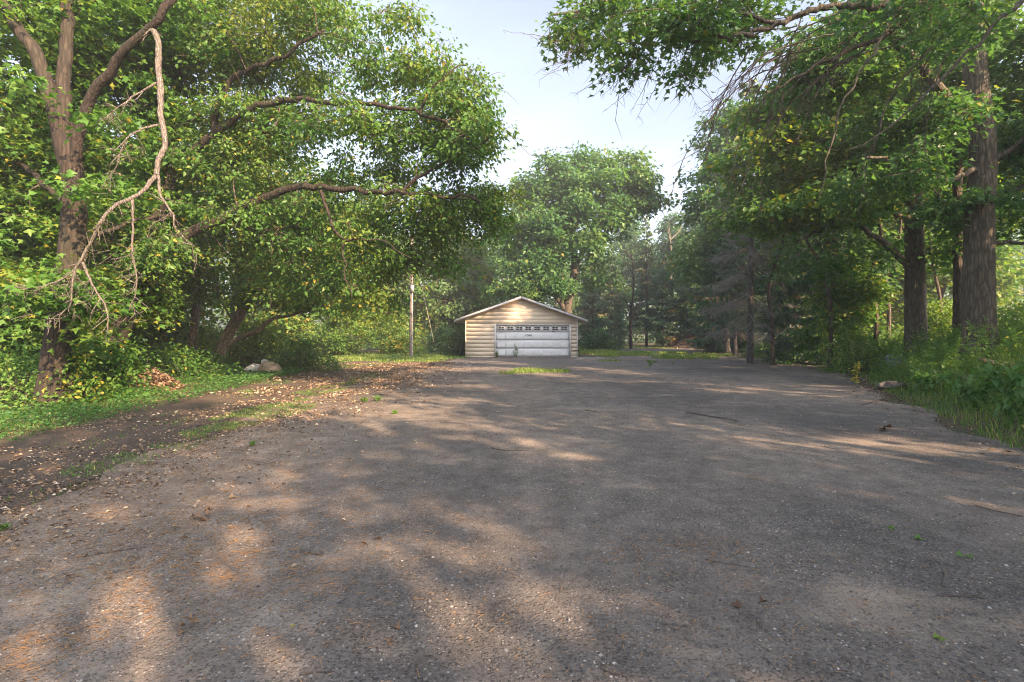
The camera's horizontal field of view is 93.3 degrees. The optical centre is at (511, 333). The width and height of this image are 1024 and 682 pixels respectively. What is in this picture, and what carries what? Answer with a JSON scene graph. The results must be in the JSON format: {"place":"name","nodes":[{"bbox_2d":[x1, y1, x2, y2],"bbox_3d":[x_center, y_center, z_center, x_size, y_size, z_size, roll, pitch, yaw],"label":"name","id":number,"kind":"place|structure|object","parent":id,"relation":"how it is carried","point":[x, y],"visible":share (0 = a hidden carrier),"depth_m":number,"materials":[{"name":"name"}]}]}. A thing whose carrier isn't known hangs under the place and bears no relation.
{"place":"outdoors","nodes":[
{"label":"outdoors","id":0,"kind":"place"},
{"bbox_2d":[0,363,383,442],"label":"grass","id":1,"kind":"structure","parent":0,"point":[38,426],"depth_m":8.94,"materials":[{"name":"plant"}]},
{"bbox_2d":[0,359,452,513],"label":"dirt track","id":2,"kind":"structure","parent":0,"point":[60,439],"depth_m":7.29,"materials":[{"name":"soil"}]},
{"bbox_2d":[268,352,469,362],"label":"grass","id":3,"kind":"structure","parent":0,"point":[401,357],"depth_m":30.66,"materials":[{"name":"plant"}]},
{"bbox_2d":[0,334,1023,496],"bbox_3d":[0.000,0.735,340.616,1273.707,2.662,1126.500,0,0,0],"label":"ground","id":4,"kind":"structure","parent":0,"point":[651,344],"depth_m":10.18,"materials":[{"name":"plant"}]},
{"bbox_2d":[0,223,99,387],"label":"sapling tree","id":5,"kind":"object","parent":4,"relation":"on","point":[18,321],"visible":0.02,"depth_m":13.56,"materials":[{"name":"green plant"}]},
{"bbox_2d":[0,328,110,411],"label":"shrub","id":6,"kind":"object","parent":4,"relation":"on","point":[12,396],"visible":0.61,"depth_m":10.88,"materials":[{"name":"green plant"}]},
{"bbox_2d":[0,57,114,379],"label":"broadleaf tree","id":7,"kind":"object","parent":4,"relation":"on","point":[2,85],"visible":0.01,"depth_m":17.94,"materials":[{"name":"green plant"}]},
{"bbox_2d":[6,338,132,409],"bbox_3d":[-9.847,0.899,10.884,1.817,1.599,1.829,0,0,0],"label":"shrub","id":8,"kind":"object","parent":4,"relation":"on","point":[78,388],"visible":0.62,"depth_m":10.83,"materials":[{"name":"green plant"}]},
{"bbox_2d":[0,324,180,399],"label":"shrub","id":9,"kind":"object","parent":4,"relation":"on","point":[122,355],"visible":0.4,"depth_m":12.16,"materials":[{"name":"green plant"}]},
{"bbox_2d":[2,233,186,378],"bbox_3d":[-14.078,-0.937,16.332,4.111,5.684,4.494,0,0,22],"label":"sapling tree","id":10,"kind":"object","parent":4,"relation":"on","point":[136,331],"visible":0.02,"depth_m":17.03,"materials":[{"name":"green plant"}]},
{"bbox_2d":[17,90,199,357],"bbox_3d":[-17.572,-4.231,19.700,8.247,12.062,7.800,0,0,1],"label":"broadleaf tree","id":11,"kind":"object","parent":4,"relation":"on","point":[94,217],"depth_m":19.74,"materials":[{"name":"green plant"}]},
{"bbox_2d":[0,0,253,409],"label":"maple tree","id":12,"kind":"object","parent":4,"relation":"on","point":[91,63],"visible":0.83,"depth_m":11.37,"materials":[{"name":"green plant"}]},
{"bbox_2d":[0,17,212,344],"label":"dead branch","id":13,"kind":"object","parent":12,"relation":"attached to","point":[160,97],"visible":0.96,"depth_m":9.10,"materials":[{"name":"brown wood"}]},
{"bbox_2d":[123,359,191,391],"bbox_3d":[-10.171,1.200,13.593,1.824,1.181,1.388,0,0,16],"label":"leaf pile","id":14,"kind":"object","parent":4,"relation":"on","point":[157,376],"visible":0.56,"depth_m":13.41,"materials":[{"name":"plant"}]},
{"bbox_2d":[0,366,321,440],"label":"ground cover","id":15,"kind":"object","parent":4,"relation":"on","point":[237,378],"visible":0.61,"depth_m":10.55,"materials":[{"name":"green plant"}]},
{"bbox_2d":[101,243,234,362],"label":"broadleaf tree","id":16,"kind":"object","parent":4,"relation":"on","point":[179,331],"visible":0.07,"depth_m":24.48,"materials":[{"name":"green plant"}]},
{"bbox_2d":[122,335,262,381],"bbox_3d":[-11.913,0.895,16.492,5.685,1.739,4.526,0,0,16],"label":"shrub","id":17,"kind":"object","parent":4,"relation":"on","point":[176,368],"visible":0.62,"depth_m":16.30,"materials":[{"name":"green plant"}]},
{"bbox_2d":[0,371,394,504],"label":"grass","id":18,"kind":"structure","parent":4,"relation":"on","point":[228,425],"depth_m":8.36,"materials":[{"name":"plant"}]},
{"bbox_2d":[125,321,274,369],"bbox_3d":[-16.229,0.609,25.069,8.352,2.599,6.555,0,0,0],"label":"shrub","id":19,"kind":"object","parent":4,"relation":"on","point":[202,331],"visible":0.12,"depth_m":24.37,"materials":[{"name":"green plant"}]},
{"bbox_2d":[112,107,293,349],"bbox_3d":[-14.034,-4.392,22.206,9.646,11.997,7.308,0,0,0],"label":"slender tree","id":20,"kind":"object","parent":4,"relation":"on","point":[195,319],"visible":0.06,"depth_m":21.84,"materials":[{"name":"green plant"}]},
{"bbox_2d":[152,345,259,376],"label":"shrub","id":21,"kind":"object","parent":4,"relation":"on","point":[224,367],"visible":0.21,"depth_m":18.55,"materials":[{"name":"green plant"}]},
{"bbox_2d":[164,311,339,369],"bbox_3d":[-12.069,0.449,22.613,7.366,3.042,7.686,0,0,-43],"label":"shrub","id":22,"kind":"object","parent":4,"relation":"on","point":[249,352],"visible":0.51,"depth_m":22.46,"materials":[{"name":"green plant"}]},
{"bbox_2d":[257,361,280,372],"bbox_3d":[-9.203,1.421,18.389,0.809,0.762,0.708,0,0,-43],"label":"boulder","id":23,"kind":"object","parent":4,"relation":"on","point":[268,365],"visible":0.47,"depth_m":18.21,"materials":[{"name":"stone"}]},
{"bbox_2d":[219,236,325,354],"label":"broadleaf tree","id":24,"kind":"object","parent":4,"relation":"on","point":[292,323],"visible":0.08,"depth_m":34.66,"materials":[{"name":"green plant"}]},
{"bbox_2d":[156,144,399,370],"bbox_3d":[-10.162,-3.170,20.555,12.181,10.026,7.306,0,0,25],"label":"leaning tree","id":25,"kind":"object","parent":4,"relation":"on","point":[227,338],"visible":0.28,"depth_m":19.71,"materials":[{"name":"green plant"}]},
{"bbox_2d":[261,334,351,372],"bbox_3d":[-8.824,0.811,20.102,3.932,1.713,3.506,0,0,0],"label":"shrub","id":26,"kind":"object","parent":4,"relation":"on","point":[299,361],"visible":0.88,"depth_m":19.76,"materials":[{"name":"green plant"}]},
{"bbox_2d":[87,0,551,391],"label":"boxelder tree","id":27,"kind":"object","parent":4,"relation":"on","point":[458,143],"visible":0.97,"depth_m":12.51,"materials":[{"name":"green plant"}]},
{"bbox_2d":[273,319,369,355],"bbox_3d":[-13.819,0.430,33.880,6.553,2.944,6.110,0,0,39],"label":"shrub","id":28,"kind":"object","parent":4,"relation":"on","point":[319,331],"visible":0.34,"depth_m":33.69,"materials":[{"name":"green plant"}]},
{"bbox_2d":[315,303,375,354],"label":"shrub","id":29,"kind":"object","parent":4,"relation":"on","point":[337,338],"visible":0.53,"depth_m":33.55,"materials":[{"name":"green plant"}]},
{"bbox_2d":[317,181,413,349],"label":"broadleaf tree","id":30,"kind":"object","parent":4,"relation":"on","point":[391,288],"visible":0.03,"depth_m":43.83,"materials":[{"name":"green plant"}]},
{"bbox_2d":[359,290,408,352],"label":"sapling tree","id":31,"kind":"object","parent":4,"relation":"on","point":[377,336],"visible":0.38,"depth_m":37.42,"materials":[{"name":"green plant"}]},
{"bbox_2d":[376,331,426,354],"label":"shrub","id":32,"kind":"object","parent":4,"relation":"on","point":[399,345],"visible":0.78,"depth_m":35.50,"materials":[{"name":"green plant"}]},
{"bbox_2d":[369,230,444,349],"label":"broadleaf tree","id":33,"kind":"object","parent":4,"relation":"on","point":[419,330],"visible":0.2,"depth_m":45.30,"materials":[{"name":"green plant"}]},
{"bbox_2d":[408,235,435,356],"bbox_3d":[-6.271,-2.700,34.113,0.410,8.701,4.913,0,0,9],"label":"utility pole","id":34,"kind":"object","parent":4,"relation":"on","point":[411,326],"visible":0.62,"depth_m":31.89,"materials":[{"name":"wood"}]},
{"bbox_2d":[414,321,457,352],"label":"shrub","id":35,"kind":"object","parent":4,"relation":"on","point":[437,334],"visible":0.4,"depth_m":40.40,"materials":[{"name":"green plant"}]},
{"bbox_2d":[394,224,485,334],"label":"broadleaf tree","id":36,"kind":"object","parent":4,"relation":"on","point":[452,308],"visible":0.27,"depth_m":45.95,"materials":[{"name":"green plant"}]},
{"bbox_2d":[434,327,464,355],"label":"shrub","id":37,"kind":"object","parent":4,"relation":"on","point":[453,344],"visible":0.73,"depth_m":33.65,"materials":[{"name":"green plant"}]},
{"bbox_2d":[430,232,507,331],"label":"broadleaf tree","id":38,"kind":"object","parent":4,"relation":"on","point":[474,294],"visible":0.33,"depth_m":47.92,"materials":[{"name":"green plant"}]},
{"bbox_2d":[475,213,524,303],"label":"broadleaf tree","id":39,"kind":"object","parent":4,"relation":"on","point":[496,263],"visible":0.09,"depth_m":56.64,"materials":[{"name":"green plant"}]},
{"bbox_2d":[0,356,1023,681],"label":"asphalt lot","id":40,"kind":"structure","parent":4,"relation":"on","point":[498,526],"depth_m":3.61,"materials":[{"name":"gravel"}]},
{"bbox_2d":[176,612,199,635],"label":"fallen leaf","id":41,"kind":"object","parent":40,"relation":"on","point":[191,619],"visible":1,"depth_m":2.53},
{"bbox_2d":[189,506,213,520],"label":"fallen leaf","id":42,"kind":"object","parent":40,"relation":"on","point":[206,510],"visible":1,"depth_m":4.02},
{"bbox_2d":[0,399,1023,681],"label":"dry needles","id":43,"kind":"object","parent":40,"relation":"on","point":[226,559],"visible":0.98,"depth_m":3.20,"materials":[{"name":"plant"}]},
{"bbox_2d":[851,361,861,384],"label":"yellow plant","id":44,"kind":"object","parent":40,"relation":"on","point":[857,367],"visible":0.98,"depth_m":14.59,"materials":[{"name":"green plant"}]},
{"bbox_2d":[0,357,1023,681],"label":"leaf litter","id":45,"kind":"object","parent":4,"relation":"on","point":[350,377],"visible":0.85,"depth_m":7.23,"materials":[{"name":"plant"}]},
{"bbox_2d":[454,296,587,357],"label":"garage","id":46,"kind":"structure","parent":4,"relation":"on","point":[528,327],"depth_m":31.41,"materials":[{"name":"beige paint"}]},
{"bbox_2d":[496,325,568,356],"bbox_3d":[1.339,0.466,31.490,4.782,2.068,0.100,0,0,0],"label":"garage door","id":47,"kind":"structure","parent":46,"relation":"in","point":[530,340],"depth_m":31.49,"materials":[{"name":"white metal"}]},
{"bbox_2d":[531,259,583,329],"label":"broadleaf tree","id":48,"kind":"object","parent":4,"relation":"on","point":[576,295],"visible":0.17,"depth_m":59.56,"materials":[{"name":"green plant"}]},
{"bbox_2d":[480,140,674,313],"bbox_3d":[5.560,-7.381,41.213,16.713,18.347,10.474,0,0,0],"label":"oak tree","id":49,"kind":"object","parent":4,"relation":"on","point":[634,194],"visible":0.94,"depth_m":39.90,"materials":[{"name":"green plant"}]},
{"bbox_2d":[141,210,1023,342],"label":"wood","id":50,"kind":"object","parent":4,"relation":"on","point":[650,340],"depth_m":80.38,"materials":[{"name":"green plant"}]},
{"bbox_2d":[575,257,611,347],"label":"spruce tree","id":51,"kind":"object","parent":4,"relation":"on","point":[593,320],"visible":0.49,"depth_m":51.77,"materials":[{"name":"green plant"}]},
{"bbox_2d":[578,326,627,349],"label":"shrub","id":52,"kind":"object","parent":4,"relation":"on","point":[601,339],"visible":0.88,"depth_m":47.07,"materials":[{"name":"green plant"}]},
{"bbox_2d":[572,247,637,338],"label":"broadleaf tree","id":53,"kind":"object","parent":4,"relation":"on","point":[626,294],"visible":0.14,"depth_m":64.72,"materials":[{"name":"green plant"}]},
{"bbox_2d":[590,241,628,338],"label":"spruce tree","id":54,"kind":"object","parent":4,"relation":"on","point":[610,302],"visible":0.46,"depth_m":57.68,"materials":[{"name":"green plant"}]},
{"bbox_2d":[608,291,628,348],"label":"spruce tree","id":55,"kind":"object","parent":4,"relation":"on","point":[621,334],"visible":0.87,"depth_m":49.86,"materials":[{"name":"green plant"}]},
{"bbox_2d":[578,346,679,351],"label":"grass","id":56,"kind":"structure","parent":4,"relation":"on","point":[583,349],"depth_m":50.94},
{"bbox_2d":[605,219,658,343],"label":"broadleaf tree","id":57,"kind":"object","parent":4,"relation":"on","point":[635,247],"visible":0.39,"depth_m":72.68,"materials":[{"name":"green plant"}]},
{"bbox_2d":[611,241,654,348],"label":"bare tree","id":58,"kind":"object","parent":4,"relation":"on","point":[630,314],"visible":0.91,"depth_m":49.97,"materials":[{"name":"brown plant"}]},
{"bbox_2d":[622,217,667,346],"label":"spruce tree","id":59,"kind":"object","parent":4,"relation":"on","point":[647,284],"visible":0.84,"depth_m":55.76,"materials":[{"name":"green plant"}]},
{"bbox_2d":[578,350,740,361],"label":"grass","id":60,"kind":"structure","parent":4,"relation":"on","point":[673,354],"depth_m":34.14,"materials":[{"name":"plant"}]},
{"bbox_2d":[636,211,683,327],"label":"broadleaf tree","id":61,"kind":"object","parent":4,"relation":"on","point":[665,242],"visible":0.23,"depth_m":69.41,"materials":[{"name":"green plant"}]},
{"bbox_2d":[640,247,682,346],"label":"spruce tree","id":62,"kind":"object","parent":4,"relation":"on","point":[662,338],"visible":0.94,"depth_m":53.52,"materials":[{"name":"green plant"}]},
{"bbox_2d":[594,348,740,359],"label":"gravel drive","id":63,"kind":"structure","parent":4,"relation":"on","point":[635,357],"depth_m":37.92,"materials":[{"name":"gravel"}]},
{"bbox_2d":[656,214,682,345],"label":"bare tree","id":64,"kind":"object","parent":4,"relation":"on","point":[671,276],"visible":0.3,"depth_m":59.87,"materials":[{"name":"brown wood"}]},
{"bbox_2d":[660,206,705,327],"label":"broadleaf tree","id":65,"kind":"object","parent":4,"relation":"on","point":[694,227],"visible":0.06,"depth_m":61.90,"materials":[{"name":"green plant"}]},
{"bbox_2d":[666,230,703,345],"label":"spruce tree","id":66,"kind":"object","parent":4,"relation":"on","point":[681,334],"visible":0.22,"depth_m":56.62,"materials":[{"name":"green plant"}]},
{"bbox_2d":[667,333,710,348],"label":"brush pile","id":67,"kind":"object","parent":4,"relation":"on","point":[678,343],"visible":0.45,"depth_m":51.36,"materials":[{"name":"brown plant"}]},
{"bbox_2d":[671,274,707,333],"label":"broadleaf tree","id":68,"kind":"object","parent":4,"relation":"on","point":[685,323],"visible":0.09,"depth_m":57.39,"materials":[{"name":"green plant"}]},
{"bbox_2d":[683,218,740,352],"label":"spruce tree","id":69,"kind":"object","parent":4,"relation":"on","point":[697,339],"visible":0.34,"depth_m":39.72,"materials":[{"name":"green plant"}]},
{"bbox_2d":[658,97,776,353],"bbox_3d":[16.126,-7.943,36.131,9.035,19.138,9.870,0,0,-37],"label":"broadleaf tree","id":70,"kind":"object","parent":4,"relation":"on","point":[705,210],"visible":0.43,"depth_m":35.97,"materials":[{"name":"green plant"}]},
{"bbox_2d":[671,200,767,334],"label":"broadleaf tree","id":71,"kind":"object","parent":4,"relation":"on","point":[687,294],"visible":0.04,"depth_m":49.76,"materials":[{"name":"green plant"}]},
{"bbox_2d":[696,327,761,352],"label":"shrub","id":72,"kind":"object","parent":4,"relation":"on","point":[742,345],"visible":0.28,"depth_m":41.00,"materials":[{"name":"green plant"}]},
{"bbox_2d":[698,181,766,355],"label":"spruce tree","id":73,"kind":"object","parent":4,"relation":"on","point":[725,266],"visible":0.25,"depth_m":32.84,"materials":[{"name":"green plant"}]},
{"bbox_2d":[687,182,795,335],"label":"broadleaf tree","id":74,"kind":"object","parent":4,"relation":"on","point":[707,248],"visible":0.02,"depth_m":38.35,"materials":[{"name":"green plant"}]},
{"bbox_2d":[675,76,827,363],"bbox_3d":[12.479,-5.807,24.997,7.097,15.067,7.578,0,0,-11],"label":"dying spruce tree","id":75,"kind":"object","parent":4,"relation":"on","point":[749,315],"visible":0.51,"depth_m":24.89,"materials":[{"name":"grey plant"}]},
{"bbox_2d":[738,337,777,358],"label":"shrub","id":76,"kind":"object","parent":4,"relation":"on","point":[758,349],"visible":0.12,"depth_m":29.78,"materials":[{"name":"green plant"}]},
{"bbox_2d":[503,0,1023,230],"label":"overhanging oak","id":77,"kind":"object","parent":4,"relation":"on","point":[643,19],"visible":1,"depth_m":8.32,"materials":[{"name":"green plant"}]},
{"bbox_2d":[743,231,809,361],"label":"spruce tree","id":78,"kind":"object","parent":4,"relation":"on","point":[778,324],"visible":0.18,"depth_m":26.68,"materials":[{"name":"green plant"}]},
{"bbox_2d":[735,154,822,347],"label":"dying spruce tree","id":79,"kind":"object","parent":4,"relation":"on","point":[773,297],"visible":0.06,"depth_m":30.49,"materials":[{"name":"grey plant"}]},
{"bbox_2d":[760,185,822,329],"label":"tree","id":80,"kind":"object","parent":4,"relation":"on","point":[806,296],"visible":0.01,"depth_m":26.71,"materials":[{"name":"green plant"}]},
{"bbox_2d":[757,154,831,364],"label":"tree","id":81,"kind":"object","parent":4,"relation":"on","point":[768,283],"visible":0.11,"depth_m":23.73,"materials":[{"name":"green plant"}]},
{"bbox_2d":[755,339,837,365],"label":"shrub","id":82,"kind":"object","parent":4,"relation":"on","point":[781,359],"visible":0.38,"depth_m":24.61,"materials":[{"name":"green plant"}]},
{"bbox_2d":[757,109,878,369],"bbox_3d":[12.653,-3.823,20.452,4.540,10.976,4.920,0,0,16],"label":"tree","id":83,"kind":"object","parent":4,"relation":"on","point":[790,256],"visible":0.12,"depth_m":20.07,"materials":[{"name":"green plant"}]},
{"bbox_2d":[775,222,867,365],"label":"spruce tree","id":84,"kind":"object","parent":4,"relation":"on","point":[800,310],"visible":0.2,"depth_m":23.96,"materials":[{"name":"green plant"}]},
{"bbox_2d":[780,247,903,369],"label":"sapling tree","id":85,"kind":"object","parent":4,"relation":"on","point":[852,306],"visible":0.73,"depth_m":20.16,"materials":[{"name":"green plant"}]},
{"bbox_2d":[805,328,896,374],"bbox_3d":[13.668,0.731,19.102,3.749,1.934,3.420,0,0,41],"label":"shrub","id":86,"kind":"object","parent":4,"relation":"on","point":[856,355],"visible":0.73,"depth_m":18.86,"materials":[{"name":"green plant"}]},
{"bbox_2d":[694,0,1023,359],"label":"oak tree","id":87,"kind":"object","parent":4,"relation":"on","point":[801,169],"visible":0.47,"depth_m":17.11,"materials":[{"name":"green plant"}]},
{"bbox_2d":[822,225,903,292],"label":"tree","id":88,"kind":"object","parent":4,"relation":"on","point":[887,232],"visible":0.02,"depth_m":24.41,"materials":[{"name":"green plant"}]},
{"bbox_2d":[847,209,901,337],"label":"tree","id":89,"kind":"object","parent":4,"relation":"on","point":[889,305],"visible":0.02,"depth_m":26.76,"materials":[{"name":"green plant"}]},
{"bbox_2d":[798,209,952,337],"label":"broadleaf tree","id":90,"kind":"object","parent":4,"relation":"on","point":[929,279],"visible":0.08,"depth_m":29.66,"materials":[{"name":"green plant"}]},
{"bbox_2d":[825,148,933,356],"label":"tree","id":91,"kind":"object","parent":4,"relation":"on","point":[892,240],"visible":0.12,"depth_m":20.49,"materials":[{"name":"green plant"}]},
{"bbox_2d":[740,0,1023,362],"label":"oak tree","id":92,"kind":"object","parent":4,"relation":"on","point":[986,146],"visible":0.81,"depth_m":12.67,"materials":[{"name":"green plant"}]},
{"bbox_2d":[876,381,906,388],"bbox_3d":[10.461,1.415,13.355,0.816,0.239,0.602,0,0,12],"label":"rubble slab","id":93,"kind":"object","parent":4,"relation":"on","point":[886,384],"depth_m":13.14,"materials":[{"name":"stone"}]},
{"bbox_2d":[885,354,903,370],"bbox_3d":[13.300,1.036,16.800,0.380,0.630,0.380,0,0,0],"label":"utility pedestal","id":94,"kind":"object","parent":4,"relation":"on","point":[887,358],"visible":0.36,"depth_m":16.65,"materials":[{"name":"green plastic"}]},
{"bbox_2d":[880,297,952,351],"bbox_3d":[16.980,-0.319,18.794,4.647,2.250,4.552,0,0,37],"label":"shrub","id":95,"kind":"object","parent":4,"relation":"on","point":[935,314],"visible":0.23,"depth_m":18.68,"materials":[{"name":"green plant"}]},
{"bbox_2d":[825,335,1023,449],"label":"bank grass","id":96,"kind":"structure","parent":4,"relation":"on","point":[876,376],"depth_m":10.73,"materials":[{"name":"plant"}]},
{"bbox_2d":[899,135,964,317],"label":"tree","id":97,"kind":"object","parent":4,"relation":"on","point":[937,282],"visible":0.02,"depth_m":24.02,"materials":[{"name":"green plant"}]},
{"bbox_2d":[909,364,963,394],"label":"broadleaf plant","id":98,"kind":"object","parent":4,"relation":"on","point":[928,378],"visible":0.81,"depth_m":11.50,"materials":[{"name":"green plant"}]},
{"bbox_2d":[863,307,1023,409],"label":"weed stalks","id":99,"kind":"object","parent":4,"relation":"on","point":[1006,331],"visible":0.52,"depth_m":12.53,"materials":[{"name":"green plant"}]},
{"bbox_2d":[871,334,1023,427],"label":"ground cover","id":100,"kind":"object","parent":4,"relation":"on","point":[970,381],"visible":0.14,"depth_m":11.64,"materials":[{"name":"green plant"}]},
{"bbox_2d":[882,0,1023,336],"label":"slender tree","id":101,"kind":"object","parent":4,"relation":"on","point":[948,255],"visible":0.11,"depth_m":17.09,"materials":[{"name":"green plant"}]},
{"bbox_2d":[883,194,1023,333],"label":"broadleaf tree","id":102,"kind":"object","parent":4,"relation":"on","point":[1008,281],"visible":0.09,"depth_m":27.50,"materials":[{"name":"leaf"},{"name":"twig"},{"name":"dark bark"}]},
{"bbox_2d":[933,371,994,409],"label":"broadleaf plant","id":103,"kind":"object","parent":4,"relation":"on","point":[968,388],"visible":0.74,"depth_m":9.22,"materials":[{"name":"green plant"}]},
{"bbox_2d":[918,295,1023,349],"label":"shrub","id":104,"kind":"object","parent":4,"relation":"on","point":[1018,307],"visible":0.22,"depth_m":15.94,"materials":[{"name":"green plant"}]},
{"bbox_2d":[963,359,1023,426],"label":"broadleaf plant","id":105,"kind":"object","parent":4,"relation":"on","point":[1012,379],"visible":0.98,"depth_m":7.58,"materials":[{"name":"green plant"}]},
{"bbox_2d":[0,0,1023,334],"label":"sky","id":106,"kind":"structure","parent":0,"point":[545,116],"materials":[{"name":"white"}]},
{"bbox_2d":[498,366,570,374],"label":"grass","id":107,"kind":"structure","parent":0,"point":[528,370],"depth_m":19.27,"materials":[{"name":"plant"}]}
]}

